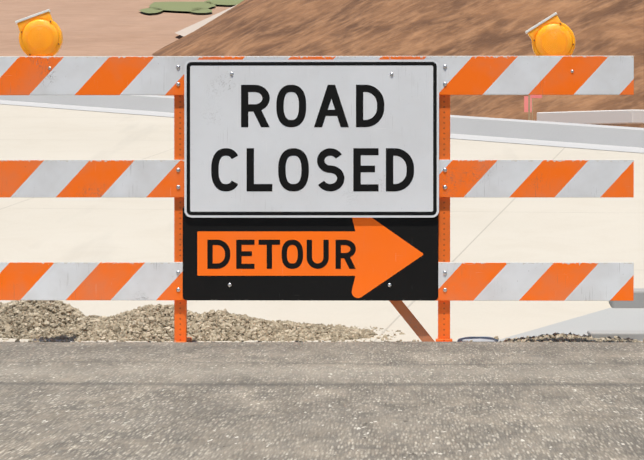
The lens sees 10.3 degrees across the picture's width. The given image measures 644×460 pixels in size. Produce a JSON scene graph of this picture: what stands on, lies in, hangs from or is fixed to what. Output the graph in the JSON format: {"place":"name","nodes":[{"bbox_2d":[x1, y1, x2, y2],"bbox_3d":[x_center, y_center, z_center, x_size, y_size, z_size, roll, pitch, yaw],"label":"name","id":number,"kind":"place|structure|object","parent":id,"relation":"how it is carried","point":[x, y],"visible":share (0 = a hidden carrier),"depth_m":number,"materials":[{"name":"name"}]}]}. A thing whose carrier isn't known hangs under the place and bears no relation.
{"place":"outdoors","nodes":[
{"label":"outdoors","id":0,"kind":"place"},
{"bbox_2d":[0,0,234,95],"bbox_3d":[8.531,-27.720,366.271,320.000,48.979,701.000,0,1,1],"label":"dirt ground","id":1,"kind":"structure","parent":0,"point":[108,28],"depth_m":85.00,"materials":[{"name":"beige soil"}]},
{"bbox_2d":[139,0,643,124],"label":"concrete kerb","id":2,"kind":"object","parent":1,"relation":"on","point":[608,117],"visible":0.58,"depth_m":37.36,"materials":[{"name":"concrete"}]},
{"bbox_2d":[152,0,643,127],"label":"dirt slope","id":3,"kind":"structure","parent":1,"relation":"on","point":[389,27],"depth_m":44.92,"materials":[{"name":"brown soil"}]},
{"bbox_2d":[528,95,541,119],"bbox_3d":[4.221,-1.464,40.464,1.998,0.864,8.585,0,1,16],"label":"stake","id":4,"kind":"object","parent":1,"relation":"on","point":[534,96],"visible":0.32,"depth_m":36.60,"materials":[{"name":"wood"}]},
{"bbox_2d":[0,341,643,459],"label":"asphalt lane","id":5,"kind":"structure","parent":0,"point":[410,400],"depth_m":11.85,"materials":[{"name":"grey asphalt"}]},
{"bbox_2d":[0,104,643,341],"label":"concrete pavement","id":6,"kind":"structure","parent":0,"point":[482,229],"depth_m":24.45,"materials":[{"name":"beige concrete"}]},
{"bbox_2d":[0,56,633,341],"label":"barricade","id":7,"kind":"object","parent":6,"relation":"on","point":[317,178],"visible":1,"depth_m":17.12,"materials":[{"name":"multicoloured"}]},
{"bbox_2d":[15,9,62,55],"bbox_3d":[-1.363,-0.861,17.233,0.225,0.404,0.096,0,1,1],"label":"warning lamp","id":8,"kind":"object","parent":7,"relation":"attached to","point":[40,33],"visible":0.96,"depth_m":17.19,"materials":[{"name":"orange plastic"}]},
{"bbox_2d":[525,12,574,55],"bbox_3d":[1.095,-0.851,17.172,0.240,0.385,0.096,0,1,1],"label":"warning lamp","id":9,"kind":"object","parent":7,"relation":"attached to","point":[552,35],"visible":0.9,"depth_m":17.13,"materials":[{"name":"orange plastic"}]},
{"bbox_2d":[0,95,643,152],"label":"kerb gutter","id":10,"kind":"object","parent":6,"relation":"on","point":[592,136],"visible":0.46,"depth_m":35.82,"materials":[{"name":"concrete"}]},
{"bbox_2d":[0,300,643,342],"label":"crushed stone piles","id":11,"kind":"object","parent":6,"relation":"on","point":[203,328],"visible":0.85,"depth_m":17.80,"materials":[{"name":"beige gravel"}]},
{"bbox_2d":[457,336,498,341],"bbox_3d":[0.756,0.544,17.391,0.214,0.054,0.192,0,1,1],"label":"manhole cover","id":12,"kind":"object","parent":6,"relation":"on","point":[481,339],"visible":0.54,"depth_m":17.32,"materials":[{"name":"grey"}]},
{"bbox_2d":[499,288,643,340],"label":"concrete slab","id":13,"kind":"structure","parent":6,"relation":"on","point":[623,319],"depth_m":18.32,"materials":[{"name":"concrete"}]}
]}

